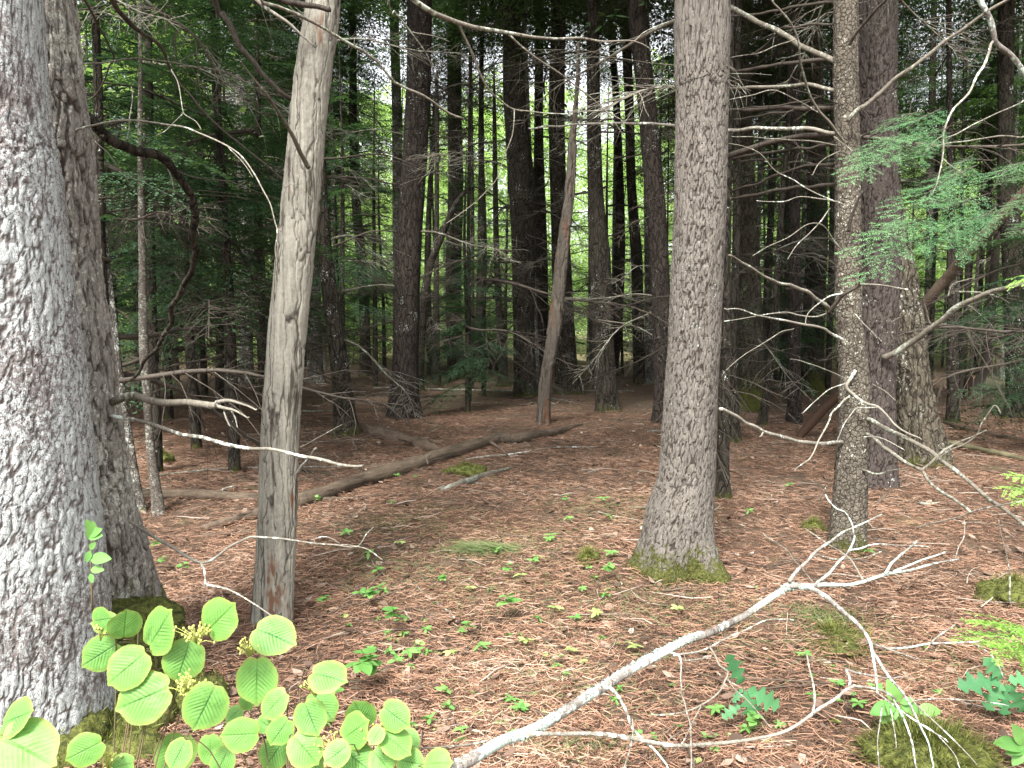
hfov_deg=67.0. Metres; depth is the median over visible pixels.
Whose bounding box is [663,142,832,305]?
dead pole
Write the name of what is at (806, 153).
pine tree
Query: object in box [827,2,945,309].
pine tree
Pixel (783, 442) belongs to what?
dead stick
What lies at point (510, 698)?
seedling
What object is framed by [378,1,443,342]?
dead pole
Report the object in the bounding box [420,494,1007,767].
fallen branch
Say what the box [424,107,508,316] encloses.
broadleaf tree
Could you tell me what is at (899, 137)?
dead pole
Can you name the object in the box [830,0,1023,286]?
branch
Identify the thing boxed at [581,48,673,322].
broadleaf tree
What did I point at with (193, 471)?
dead stick
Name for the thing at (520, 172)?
pine tree
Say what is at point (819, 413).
leaning dead trunk
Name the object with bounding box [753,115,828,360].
pine tree
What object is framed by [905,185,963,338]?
broadleaf tree
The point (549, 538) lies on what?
seedling
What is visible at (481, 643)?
seedling
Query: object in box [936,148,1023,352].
broadleaf tree
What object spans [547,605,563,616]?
seedling
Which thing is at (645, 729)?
leaf litter
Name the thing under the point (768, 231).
hemlock tree
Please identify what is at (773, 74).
pine tree
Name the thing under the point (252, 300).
broadleaf sapling
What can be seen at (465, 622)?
seedling
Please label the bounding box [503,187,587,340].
broadleaf tree
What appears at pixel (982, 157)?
pine tree
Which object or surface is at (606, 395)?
pine tree
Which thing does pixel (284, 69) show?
pine tree
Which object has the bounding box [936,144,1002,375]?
hemlock tree
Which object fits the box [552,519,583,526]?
dead stick
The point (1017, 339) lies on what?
hemlock tree
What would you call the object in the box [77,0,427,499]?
hemlock tree
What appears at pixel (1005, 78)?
hemlock tree
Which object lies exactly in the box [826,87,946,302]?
dead pole
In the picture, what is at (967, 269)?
dead tree
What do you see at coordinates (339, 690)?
seedling
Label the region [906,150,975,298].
broadleaf tree
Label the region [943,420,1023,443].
fallen log
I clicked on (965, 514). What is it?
dead twig
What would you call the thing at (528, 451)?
dead stick
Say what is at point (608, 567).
seedling
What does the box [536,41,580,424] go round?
dead snag
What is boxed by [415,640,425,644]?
seedling
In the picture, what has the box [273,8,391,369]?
pine tree
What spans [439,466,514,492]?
dead stick
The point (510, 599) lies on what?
seedling
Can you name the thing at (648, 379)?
hardwood tree
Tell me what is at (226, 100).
hemlock tree
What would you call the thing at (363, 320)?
pine tree
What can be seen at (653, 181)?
pine tree
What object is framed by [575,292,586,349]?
broadleaf sapling
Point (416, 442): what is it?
fallen log
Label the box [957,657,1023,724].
oak seedling
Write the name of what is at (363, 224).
broadleaf tree
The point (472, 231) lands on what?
pine tree
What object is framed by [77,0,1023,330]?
sky
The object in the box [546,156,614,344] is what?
dead pole
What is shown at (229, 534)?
dead stick
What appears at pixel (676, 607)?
seedling
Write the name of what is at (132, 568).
pine tree
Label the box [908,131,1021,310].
broadleaf tree
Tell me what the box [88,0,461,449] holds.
hemlock tree
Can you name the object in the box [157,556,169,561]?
seedling
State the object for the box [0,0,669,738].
pine tree
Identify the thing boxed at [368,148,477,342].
broadleaf tree
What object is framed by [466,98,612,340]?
broadleaf tree
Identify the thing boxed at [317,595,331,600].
seedling
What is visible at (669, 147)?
pine tree
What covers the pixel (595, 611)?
seedling
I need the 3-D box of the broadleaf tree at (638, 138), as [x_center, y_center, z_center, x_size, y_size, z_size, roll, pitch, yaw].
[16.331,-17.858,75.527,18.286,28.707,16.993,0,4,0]
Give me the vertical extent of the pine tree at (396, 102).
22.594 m
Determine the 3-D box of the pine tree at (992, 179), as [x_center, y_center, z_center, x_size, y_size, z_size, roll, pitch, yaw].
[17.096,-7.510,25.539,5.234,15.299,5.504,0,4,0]
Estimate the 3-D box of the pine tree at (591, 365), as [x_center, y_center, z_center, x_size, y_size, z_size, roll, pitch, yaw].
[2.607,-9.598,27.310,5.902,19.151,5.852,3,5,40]
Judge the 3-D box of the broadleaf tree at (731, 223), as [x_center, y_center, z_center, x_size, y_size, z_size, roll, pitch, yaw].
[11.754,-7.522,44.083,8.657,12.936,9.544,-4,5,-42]
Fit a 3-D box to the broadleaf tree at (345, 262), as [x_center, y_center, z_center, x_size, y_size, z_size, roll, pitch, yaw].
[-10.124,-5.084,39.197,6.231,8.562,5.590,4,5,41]
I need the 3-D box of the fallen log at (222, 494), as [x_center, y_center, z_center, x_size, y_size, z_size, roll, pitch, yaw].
[-2.321,1.039,7.345,2.545,0.192,0.332,1,4,-9]
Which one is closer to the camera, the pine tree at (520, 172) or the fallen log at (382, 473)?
the fallen log at (382, 473)
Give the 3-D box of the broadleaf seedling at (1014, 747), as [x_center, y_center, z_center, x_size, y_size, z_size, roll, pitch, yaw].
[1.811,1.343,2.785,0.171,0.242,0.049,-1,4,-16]
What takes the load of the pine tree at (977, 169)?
on the ground
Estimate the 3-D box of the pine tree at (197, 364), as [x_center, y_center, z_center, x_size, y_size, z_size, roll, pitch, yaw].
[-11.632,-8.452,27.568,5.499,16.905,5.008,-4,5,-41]
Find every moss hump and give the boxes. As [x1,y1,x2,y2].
[163,449,176,464]
[441,459,487,476]
[571,544,603,565]
[791,607,882,660]
[794,514,829,533]
[843,703,1011,767]
[967,572,1023,608]
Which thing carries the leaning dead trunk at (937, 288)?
on the ground
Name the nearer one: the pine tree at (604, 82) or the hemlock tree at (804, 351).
the hemlock tree at (804, 351)
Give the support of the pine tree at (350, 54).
on the ground
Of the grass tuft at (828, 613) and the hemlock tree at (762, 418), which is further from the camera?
the hemlock tree at (762, 418)
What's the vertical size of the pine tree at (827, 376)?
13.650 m
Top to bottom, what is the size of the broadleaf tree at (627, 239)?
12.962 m
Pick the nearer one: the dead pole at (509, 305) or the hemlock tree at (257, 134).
the hemlock tree at (257, 134)
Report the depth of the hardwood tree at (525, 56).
19.38 m
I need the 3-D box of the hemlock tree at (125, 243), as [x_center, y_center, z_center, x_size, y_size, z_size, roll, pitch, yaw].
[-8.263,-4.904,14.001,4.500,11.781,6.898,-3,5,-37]
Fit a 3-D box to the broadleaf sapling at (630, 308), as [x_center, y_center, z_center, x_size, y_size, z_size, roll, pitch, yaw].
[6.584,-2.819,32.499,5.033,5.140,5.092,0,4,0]
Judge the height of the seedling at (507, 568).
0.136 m
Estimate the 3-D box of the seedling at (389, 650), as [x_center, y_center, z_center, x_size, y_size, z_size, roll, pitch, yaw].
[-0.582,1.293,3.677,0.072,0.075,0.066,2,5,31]
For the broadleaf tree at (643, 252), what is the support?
on the ground
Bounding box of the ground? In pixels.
[122,331,1023,767]
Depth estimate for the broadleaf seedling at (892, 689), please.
2.89 m
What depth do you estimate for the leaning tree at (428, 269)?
20.77 m
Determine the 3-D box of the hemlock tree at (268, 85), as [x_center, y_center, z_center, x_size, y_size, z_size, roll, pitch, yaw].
[-6.198,-4.009,16.807,5.393,9.353,6.426,2,4,24]
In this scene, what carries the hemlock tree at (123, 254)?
on the ground
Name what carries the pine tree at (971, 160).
on the ground
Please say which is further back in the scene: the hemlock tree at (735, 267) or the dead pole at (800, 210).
the dead pole at (800, 210)
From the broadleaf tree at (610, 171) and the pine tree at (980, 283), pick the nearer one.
the pine tree at (980, 283)
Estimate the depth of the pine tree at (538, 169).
25.98 m
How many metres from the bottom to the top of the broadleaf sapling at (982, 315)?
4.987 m
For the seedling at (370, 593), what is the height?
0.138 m
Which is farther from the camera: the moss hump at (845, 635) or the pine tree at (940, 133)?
the pine tree at (940, 133)
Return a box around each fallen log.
[142,485,402,501]
[202,508,257,530]
[298,423,582,507]
[358,421,439,450]
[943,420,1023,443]
[948,440,1023,460]
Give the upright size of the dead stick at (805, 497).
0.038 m
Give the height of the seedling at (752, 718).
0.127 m
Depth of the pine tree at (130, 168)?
32.04 m
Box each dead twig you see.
[917,500,1023,528]
[998,519,1010,604]
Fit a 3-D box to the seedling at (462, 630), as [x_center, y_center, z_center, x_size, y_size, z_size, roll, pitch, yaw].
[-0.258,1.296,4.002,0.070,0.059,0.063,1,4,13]
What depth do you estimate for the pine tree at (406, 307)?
13.06 m
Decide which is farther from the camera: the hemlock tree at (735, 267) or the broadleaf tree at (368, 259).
the broadleaf tree at (368, 259)
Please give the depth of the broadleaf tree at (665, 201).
64.48 m
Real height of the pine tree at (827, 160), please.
15.295 m
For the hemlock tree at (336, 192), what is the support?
on the ground
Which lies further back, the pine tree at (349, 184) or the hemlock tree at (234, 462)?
the pine tree at (349, 184)
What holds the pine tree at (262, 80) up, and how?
on the ground
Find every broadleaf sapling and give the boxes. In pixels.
[116,274,131,357]
[206,256,273,367]
[320,269,392,363]
[327,271,392,363]
[345,276,392,356]
[346,291,391,357]
[490,264,576,356]
[495,253,586,346]
[548,257,588,359]
[574,294,586,348]
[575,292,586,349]
[620,260,670,360]
[966,262,1001,363]
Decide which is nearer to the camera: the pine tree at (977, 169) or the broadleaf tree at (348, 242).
the pine tree at (977, 169)
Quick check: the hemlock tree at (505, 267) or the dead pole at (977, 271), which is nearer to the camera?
the dead pole at (977, 271)
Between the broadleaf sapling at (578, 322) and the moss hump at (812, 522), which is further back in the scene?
the broadleaf sapling at (578, 322)
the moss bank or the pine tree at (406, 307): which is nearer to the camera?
the moss bank
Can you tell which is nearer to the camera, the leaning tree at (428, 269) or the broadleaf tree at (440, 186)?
the leaning tree at (428, 269)
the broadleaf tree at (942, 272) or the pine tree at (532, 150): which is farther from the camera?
the broadleaf tree at (942, 272)
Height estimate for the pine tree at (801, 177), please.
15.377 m
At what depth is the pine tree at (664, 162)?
26.53 m
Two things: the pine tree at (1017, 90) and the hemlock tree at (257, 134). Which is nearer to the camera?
the hemlock tree at (257, 134)
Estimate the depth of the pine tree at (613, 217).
28.72 m
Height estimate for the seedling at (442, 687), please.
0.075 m
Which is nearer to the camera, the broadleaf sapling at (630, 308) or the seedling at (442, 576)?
the seedling at (442, 576)
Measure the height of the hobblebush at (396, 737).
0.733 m
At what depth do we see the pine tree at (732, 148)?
29.83 m
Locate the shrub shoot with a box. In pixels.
[84,519,110,610]
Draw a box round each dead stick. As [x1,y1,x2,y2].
[161,465,380,475]
[193,530,249,536]
[374,387,633,391]
[414,583,458,624]
[420,394,455,397]
[424,482,444,486]
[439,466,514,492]
[465,446,594,459]
[516,449,574,454]
[551,398,594,406]
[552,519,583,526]
[580,376,632,381]
[585,470,624,477]
[618,417,650,420]
[729,452,818,458]
[743,478,833,489]
[770,441,808,444]
[793,493,816,501]
[845,723,945,732]
[872,471,913,507]
[919,501,948,505]
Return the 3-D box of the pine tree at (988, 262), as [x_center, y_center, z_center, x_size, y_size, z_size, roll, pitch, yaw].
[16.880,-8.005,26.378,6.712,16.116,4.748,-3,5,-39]
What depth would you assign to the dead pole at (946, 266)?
27.62 m
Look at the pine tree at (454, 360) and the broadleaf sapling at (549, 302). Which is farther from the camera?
the broadleaf sapling at (549, 302)
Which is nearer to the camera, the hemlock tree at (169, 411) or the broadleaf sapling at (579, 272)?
the hemlock tree at (169, 411)
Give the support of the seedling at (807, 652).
on the ground
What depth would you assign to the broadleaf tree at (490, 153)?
76.04 m
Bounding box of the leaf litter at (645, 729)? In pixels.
[85,359,1023,767]
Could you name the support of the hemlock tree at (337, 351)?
on the ground
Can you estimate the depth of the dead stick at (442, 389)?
20.84 m
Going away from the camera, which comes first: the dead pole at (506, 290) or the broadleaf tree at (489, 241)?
the dead pole at (506, 290)
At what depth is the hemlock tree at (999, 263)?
18.27 m
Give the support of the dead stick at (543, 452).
on the ground
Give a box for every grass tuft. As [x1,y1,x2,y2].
[428,538,529,558]
[477,542,534,555]
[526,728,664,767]
[767,598,907,631]
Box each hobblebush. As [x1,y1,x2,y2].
[0,696,136,767]
[81,597,238,767]
[154,660,347,767]
[225,615,296,767]
[323,699,453,767]
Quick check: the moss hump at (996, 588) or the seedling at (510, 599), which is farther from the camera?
the moss hump at (996, 588)
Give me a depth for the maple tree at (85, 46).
9.71 m
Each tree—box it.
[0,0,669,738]
[43,0,382,637]
[77,0,262,200]
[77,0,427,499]
[78,0,235,513]
[78,0,288,413]
[80,0,343,473]
[85,0,381,473]
[87,10,159,366]
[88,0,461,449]
[88,3,238,370]
[89,24,202,392]
[90,64,204,354]
[91,2,265,403]
[105,0,392,428]
[106,0,423,419]
[108,4,170,365]
[112,4,255,373]
[112,161,133,350]
[114,0,289,398]
[116,0,351,429]
[116,24,211,381]
[118,11,268,395]
[122,2,390,377]
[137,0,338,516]
[155,36,285,266]
[169,0,327,337]
[172,58,278,186]
[176,0,303,338]
[178,171,278,355]
[188,17,295,284]
[195,0,389,384]
[202,2,339,280]
[214,13,369,224]
[219,0,475,437]
[220,0,388,312]
[226,0,436,383]
[231,0,406,361]
[231,50,352,354]
[237,22,339,259]
[239,2,452,391]
[244,0,432,376]
[255,81,351,337]
[262,63,392,253]
[264,98,366,365]
[265,6,391,254]
[266,23,391,370]
[268,0,586,420]
[272,0,477,376]
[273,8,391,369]
[305,56,420,385]
[306,149,668,417]
[320,211,371,345]
[321,198,392,354]
[321,199,384,327]
[326,138,432,367]
[329,78,424,342]
[329,96,431,297]
[331,169,391,327]
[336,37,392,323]
[344,81,447,311]
[348,185,424,344]
[351,0,655,390]
[366,0,547,378]
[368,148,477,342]
[373,0,650,397]
[374,0,499,375]
[374,158,577,402]
[375,0,501,385]
[376,0,549,381]
[376,21,505,350]
[376,142,506,359]
[377,11,494,333]
[378,191,462,359]
[385,177,501,330]
[395,0,549,386]
[406,0,632,394]
[406,1,621,373]
[418,186,471,390]
[421,64,580,322]
[421,173,542,380]
[422,1,574,305]
[423,175,512,352]
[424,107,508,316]
[432,99,549,338]
[440,189,586,355]
[462,0,831,412]
[464,0,642,338]
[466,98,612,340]
[477,0,673,383]
[480,0,820,423]
[486,19,631,373]
[487,121,587,323]
[491,81,628,326]
[499,0,1023,501]
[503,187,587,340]
[510,222,644,375]
[520,0,767,383]
[528,0,670,375]
[528,0,1023,557]
[546,20,643,360]
[562,0,902,411]
[569,18,658,348]
[570,0,833,442]
[570,153,670,342]
[571,136,670,339]
[572,97,673,336]
[574,0,802,376]
[577,174,670,351]
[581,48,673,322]
[586,63,767,316]
[602,0,1021,423]
[603,9,768,320]
[609,126,731,287]
[624,213,672,347]
[625,0,730,586]
[625,0,834,337]
[625,0,835,426]
[626,29,732,266]
[640,0,830,348]
[644,38,783,341]
[657,4,830,383]
[662,0,831,372]
[666,140,775,290]
[731,0,955,394]
[731,34,829,328]
[731,54,805,339]
[731,99,835,403]
[731,146,836,368]
[732,1,919,342]
[732,2,827,183]
[744,0,945,388]
[749,0,1023,423]
[751,8,914,339]
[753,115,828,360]
[755,4,931,353]
[760,7,906,394]
[761,89,928,394]
[761,148,834,327]
[765,18,932,374]
[776,0,1023,490]
[803,98,1004,386]
[816,94,1023,439]
[826,33,959,311]
[827,0,965,320]
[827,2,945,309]
[829,0,1023,419]
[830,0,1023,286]
[896,165,952,467]
[897,0,992,198]
[898,0,996,378]
[899,42,973,340]
[900,2,1023,368]
[900,23,996,283]
[900,135,973,320]
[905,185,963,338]
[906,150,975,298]
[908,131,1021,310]
[912,1,1023,374]
[914,185,983,318]
[915,17,1023,354]
[915,199,1001,351]
[916,93,1023,296]
[918,0,1023,334]
[921,2,1023,319]
[925,0,1023,380]
[935,2,1023,313]
[936,100,1023,265]
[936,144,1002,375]
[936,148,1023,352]
[960,224,970,390]
[973,147,1023,338]
[973,231,1000,394]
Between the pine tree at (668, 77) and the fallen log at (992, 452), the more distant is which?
the pine tree at (668, 77)
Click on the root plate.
(493, 366)
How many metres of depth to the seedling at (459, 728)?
2.96 m
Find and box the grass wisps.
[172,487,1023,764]
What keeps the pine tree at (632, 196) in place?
on the ground
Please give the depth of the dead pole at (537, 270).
26.49 m
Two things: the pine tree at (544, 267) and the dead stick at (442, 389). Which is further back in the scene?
the pine tree at (544, 267)
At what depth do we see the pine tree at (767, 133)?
24.06 m
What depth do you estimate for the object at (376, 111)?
36.11 m
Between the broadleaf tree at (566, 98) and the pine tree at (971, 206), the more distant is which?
the broadleaf tree at (566, 98)
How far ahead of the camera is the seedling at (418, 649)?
3.72 m
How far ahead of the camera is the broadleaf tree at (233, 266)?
34.42 m
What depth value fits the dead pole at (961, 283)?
18.71 m
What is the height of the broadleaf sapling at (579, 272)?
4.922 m
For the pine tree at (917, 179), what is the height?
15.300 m
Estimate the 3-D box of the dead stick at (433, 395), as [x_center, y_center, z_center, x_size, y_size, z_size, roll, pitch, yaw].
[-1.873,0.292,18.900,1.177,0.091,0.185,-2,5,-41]
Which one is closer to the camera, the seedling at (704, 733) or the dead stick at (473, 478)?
the seedling at (704, 733)
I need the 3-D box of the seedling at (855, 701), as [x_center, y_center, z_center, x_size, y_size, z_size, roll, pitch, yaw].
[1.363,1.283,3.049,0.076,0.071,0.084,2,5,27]
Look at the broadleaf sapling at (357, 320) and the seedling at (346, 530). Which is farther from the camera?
the broadleaf sapling at (357, 320)
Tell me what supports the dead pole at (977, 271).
on the ground
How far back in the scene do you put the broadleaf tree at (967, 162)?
76.47 m
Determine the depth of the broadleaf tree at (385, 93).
75.39 m
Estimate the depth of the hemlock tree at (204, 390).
18.89 m
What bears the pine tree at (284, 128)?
on the ground
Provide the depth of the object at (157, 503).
6.57 m
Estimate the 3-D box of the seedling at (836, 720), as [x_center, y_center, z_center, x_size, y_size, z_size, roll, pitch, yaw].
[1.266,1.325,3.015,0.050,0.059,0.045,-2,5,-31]
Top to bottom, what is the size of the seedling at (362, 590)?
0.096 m
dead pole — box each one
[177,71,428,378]
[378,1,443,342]
[390,140,446,346]
[391,114,566,312]
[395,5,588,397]
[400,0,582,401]
[431,251,588,305]
[444,173,554,375]
[487,253,512,325]
[538,82,732,325]
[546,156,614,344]
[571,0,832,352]
[608,26,804,327]
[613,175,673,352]
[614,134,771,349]
[623,0,817,369]
[624,70,671,314]
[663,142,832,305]
[731,152,834,327]
[732,106,835,352]
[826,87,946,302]
[898,0,1023,393]
[898,10,993,234]
[903,125,955,367]
[911,63,1001,376]
[911,76,956,313]
[927,38,1023,367]
[938,66,998,368]
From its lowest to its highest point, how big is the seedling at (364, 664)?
0.235 m
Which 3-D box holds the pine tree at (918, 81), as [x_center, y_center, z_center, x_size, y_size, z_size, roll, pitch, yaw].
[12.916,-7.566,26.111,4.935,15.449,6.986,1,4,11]
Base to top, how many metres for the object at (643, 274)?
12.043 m
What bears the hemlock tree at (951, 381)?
on the ground
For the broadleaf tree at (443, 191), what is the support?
on the ground
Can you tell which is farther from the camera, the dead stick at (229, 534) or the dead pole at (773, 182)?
the dead pole at (773, 182)
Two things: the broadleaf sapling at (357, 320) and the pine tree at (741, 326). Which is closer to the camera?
the pine tree at (741, 326)
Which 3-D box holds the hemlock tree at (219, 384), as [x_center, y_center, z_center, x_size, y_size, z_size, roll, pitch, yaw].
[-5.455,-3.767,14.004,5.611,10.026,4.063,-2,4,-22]
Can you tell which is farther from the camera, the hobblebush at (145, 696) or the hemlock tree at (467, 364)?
the hemlock tree at (467, 364)
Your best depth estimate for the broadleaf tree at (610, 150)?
75.89 m
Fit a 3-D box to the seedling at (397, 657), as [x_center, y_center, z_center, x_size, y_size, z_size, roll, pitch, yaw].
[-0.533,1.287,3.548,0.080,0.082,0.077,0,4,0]
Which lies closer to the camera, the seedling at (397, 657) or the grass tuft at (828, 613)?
the seedling at (397, 657)
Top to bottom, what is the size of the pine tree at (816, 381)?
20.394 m
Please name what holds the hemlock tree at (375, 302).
on the ground
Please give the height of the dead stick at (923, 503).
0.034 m
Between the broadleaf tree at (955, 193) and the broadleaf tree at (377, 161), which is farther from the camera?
the broadleaf tree at (377, 161)
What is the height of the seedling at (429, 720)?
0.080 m
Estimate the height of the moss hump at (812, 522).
0.216 m
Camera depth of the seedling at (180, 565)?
5.14 m
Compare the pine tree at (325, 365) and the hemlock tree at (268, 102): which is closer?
the hemlock tree at (268, 102)
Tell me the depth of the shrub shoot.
2.62 m
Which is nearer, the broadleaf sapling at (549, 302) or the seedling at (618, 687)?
the seedling at (618, 687)
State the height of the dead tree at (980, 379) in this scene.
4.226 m
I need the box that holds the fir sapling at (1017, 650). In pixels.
[948,275,1023,671]
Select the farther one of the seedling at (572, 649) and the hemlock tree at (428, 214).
the hemlock tree at (428, 214)
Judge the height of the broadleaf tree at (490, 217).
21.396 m
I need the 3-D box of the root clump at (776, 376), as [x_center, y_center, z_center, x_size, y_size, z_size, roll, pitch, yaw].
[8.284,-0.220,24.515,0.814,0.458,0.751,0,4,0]
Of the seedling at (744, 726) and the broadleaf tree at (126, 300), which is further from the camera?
the broadleaf tree at (126, 300)
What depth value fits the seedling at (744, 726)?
3.00 m
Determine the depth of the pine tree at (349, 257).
34.69 m
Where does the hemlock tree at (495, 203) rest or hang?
on the ground
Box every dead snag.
[240,0,341,628]
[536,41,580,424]
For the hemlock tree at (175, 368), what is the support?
on the ground
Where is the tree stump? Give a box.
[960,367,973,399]
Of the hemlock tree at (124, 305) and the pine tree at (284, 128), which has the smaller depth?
the hemlock tree at (124, 305)
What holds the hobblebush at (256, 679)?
on the ground
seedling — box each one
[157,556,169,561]
[175,562,188,577]
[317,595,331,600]
[334,687,343,694]
[340,528,352,538]
[345,648,378,691]
[351,587,365,600]
[362,549,376,559]
[364,588,379,598]
[364,654,382,689]
[368,583,385,595]
[372,565,383,574]
[382,606,406,634]
[384,646,394,656]
[387,653,403,668]
[401,647,418,657]
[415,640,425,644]
[415,647,424,653]
[420,625,431,635]
[420,711,437,727]
[434,684,451,696]
[437,573,447,580]
[442,699,454,710]
[443,648,457,658]
[453,726,468,732]
[457,627,466,632]
[462,621,475,629]
[473,641,491,652]
[497,593,522,625]
[501,563,512,576]
[502,694,519,701]
[510,703,528,710]
[513,699,529,712]
[518,637,533,649]
[543,536,554,545]
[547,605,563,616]
[565,646,577,653]
[568,614,580,619]
[588,608,602,618]
[602,562,616,580]
[603,550,617,557]
[609,696,617,704]
[616,684,625,691]
[626,641,642,655]
[670,604,684,612]
[701,732,712,737]
[705,703,724,715]
[722,654,778,723]
[737,723,755,733]
[746,710,765,737]
[774,719,785,728]
[795,650,811,664]
[829,679,845,692]
[829,718,841,730]
[849,698,868,716]
[866,683,883,689]
[870,679,941,725]
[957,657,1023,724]
[993,724,1023,765]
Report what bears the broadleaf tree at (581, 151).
on the ground
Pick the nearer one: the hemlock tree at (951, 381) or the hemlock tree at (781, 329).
the hemlock tree at (951, 381)
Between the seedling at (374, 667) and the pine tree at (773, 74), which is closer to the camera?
the seedling at (374, 667)
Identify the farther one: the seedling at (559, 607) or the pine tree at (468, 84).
the pine tree at (468, 84)
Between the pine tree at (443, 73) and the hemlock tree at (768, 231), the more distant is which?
the pine tree at (443, 73)
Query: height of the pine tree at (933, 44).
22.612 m
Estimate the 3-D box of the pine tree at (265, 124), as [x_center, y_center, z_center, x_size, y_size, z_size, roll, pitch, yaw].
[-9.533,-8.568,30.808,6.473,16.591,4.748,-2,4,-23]
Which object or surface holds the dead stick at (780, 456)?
on the ground
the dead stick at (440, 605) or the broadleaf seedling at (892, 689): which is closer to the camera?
the broadleaf seedling at (892, 689)
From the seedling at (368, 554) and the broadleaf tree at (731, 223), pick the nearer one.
the seedling at (368, 554)
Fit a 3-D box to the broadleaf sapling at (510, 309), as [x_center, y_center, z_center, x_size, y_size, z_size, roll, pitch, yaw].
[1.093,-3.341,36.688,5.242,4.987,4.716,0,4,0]
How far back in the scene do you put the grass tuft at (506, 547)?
5.42 m
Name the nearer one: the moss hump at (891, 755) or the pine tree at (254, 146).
the moss hump at (891, 755)
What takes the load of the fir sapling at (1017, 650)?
on the ground
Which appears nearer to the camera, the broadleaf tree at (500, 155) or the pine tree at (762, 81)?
the pine tree at (762, 81)
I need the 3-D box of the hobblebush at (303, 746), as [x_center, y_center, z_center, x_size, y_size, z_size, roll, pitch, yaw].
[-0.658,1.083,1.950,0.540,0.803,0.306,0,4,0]
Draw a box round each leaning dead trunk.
[795,389,837,438]
[921,185,1023,313]
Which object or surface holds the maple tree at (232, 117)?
on the ground
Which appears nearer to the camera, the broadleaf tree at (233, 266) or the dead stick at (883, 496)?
the dead stick at (883, 496)
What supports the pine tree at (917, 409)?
on the ground
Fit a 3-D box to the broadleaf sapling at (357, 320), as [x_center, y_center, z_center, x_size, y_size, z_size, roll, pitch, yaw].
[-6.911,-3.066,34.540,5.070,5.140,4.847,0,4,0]
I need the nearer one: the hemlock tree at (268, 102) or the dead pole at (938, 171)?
the hemlock tree at (268, 102)
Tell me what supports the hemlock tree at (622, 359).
on the ground
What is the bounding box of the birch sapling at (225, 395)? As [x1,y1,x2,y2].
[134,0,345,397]
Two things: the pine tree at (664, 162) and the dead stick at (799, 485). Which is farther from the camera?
the pine tree at (664, 162)
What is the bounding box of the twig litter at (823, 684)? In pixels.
[93,376,1023,767]
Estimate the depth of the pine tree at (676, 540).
4.74 m
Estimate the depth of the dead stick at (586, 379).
25.78 m
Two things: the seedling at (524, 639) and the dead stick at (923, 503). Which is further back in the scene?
the dead stick at (923, 503)
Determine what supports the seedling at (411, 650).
on the ground
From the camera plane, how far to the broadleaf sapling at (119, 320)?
34.43 m
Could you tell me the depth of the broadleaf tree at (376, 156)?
77.79 m
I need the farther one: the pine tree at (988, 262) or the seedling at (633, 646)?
the pine tree at (988, 262)
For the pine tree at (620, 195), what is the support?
on the ground
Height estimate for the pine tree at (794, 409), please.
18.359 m
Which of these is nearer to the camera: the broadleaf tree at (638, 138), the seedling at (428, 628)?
the seedling at (428, 628)
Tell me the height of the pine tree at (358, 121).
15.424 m
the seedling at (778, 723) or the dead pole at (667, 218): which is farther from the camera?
the dead pole at (667, 218)
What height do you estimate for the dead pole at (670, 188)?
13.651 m
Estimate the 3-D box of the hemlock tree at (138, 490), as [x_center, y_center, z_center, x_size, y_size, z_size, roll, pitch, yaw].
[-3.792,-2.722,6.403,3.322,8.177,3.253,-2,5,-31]
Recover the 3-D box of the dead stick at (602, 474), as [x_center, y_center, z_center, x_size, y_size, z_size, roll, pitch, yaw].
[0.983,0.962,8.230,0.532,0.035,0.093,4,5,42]
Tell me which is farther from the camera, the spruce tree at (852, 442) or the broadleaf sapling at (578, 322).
the broadleaf sapling at (578, 322)
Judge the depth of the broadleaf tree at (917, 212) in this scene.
61.77 m
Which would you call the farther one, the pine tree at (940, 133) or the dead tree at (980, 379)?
the pine tree at (940, 133)
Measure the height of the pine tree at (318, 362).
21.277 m
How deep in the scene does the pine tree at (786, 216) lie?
20.36 m
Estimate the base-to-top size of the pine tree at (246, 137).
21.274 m
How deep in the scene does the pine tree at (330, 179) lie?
36.76 m
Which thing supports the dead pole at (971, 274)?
on the ground
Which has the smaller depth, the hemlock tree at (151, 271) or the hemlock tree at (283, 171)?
the hemlock tree at (151, 271)
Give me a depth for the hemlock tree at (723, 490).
6.70 m
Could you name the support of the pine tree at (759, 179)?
on the ground
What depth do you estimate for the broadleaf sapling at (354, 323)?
35.89 m
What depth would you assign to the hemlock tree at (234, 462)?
8.52 m
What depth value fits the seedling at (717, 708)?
3.18 m
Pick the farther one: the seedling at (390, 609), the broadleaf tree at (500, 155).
the broadleaf tree at (500, 155)
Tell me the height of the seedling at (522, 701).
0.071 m
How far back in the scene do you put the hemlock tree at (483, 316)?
18.76 m
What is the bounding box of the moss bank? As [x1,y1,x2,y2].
[52,588,232,767]
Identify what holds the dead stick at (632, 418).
on the ground
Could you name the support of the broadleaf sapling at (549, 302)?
on the ground
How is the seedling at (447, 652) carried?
on the ground
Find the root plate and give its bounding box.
[474,351,497,369]
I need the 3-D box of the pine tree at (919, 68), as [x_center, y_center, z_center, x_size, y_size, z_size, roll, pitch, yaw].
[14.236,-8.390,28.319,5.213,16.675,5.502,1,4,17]
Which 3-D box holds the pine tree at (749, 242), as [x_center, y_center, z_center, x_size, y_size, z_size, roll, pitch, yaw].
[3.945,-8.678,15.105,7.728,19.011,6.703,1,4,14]
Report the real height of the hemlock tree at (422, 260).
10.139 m

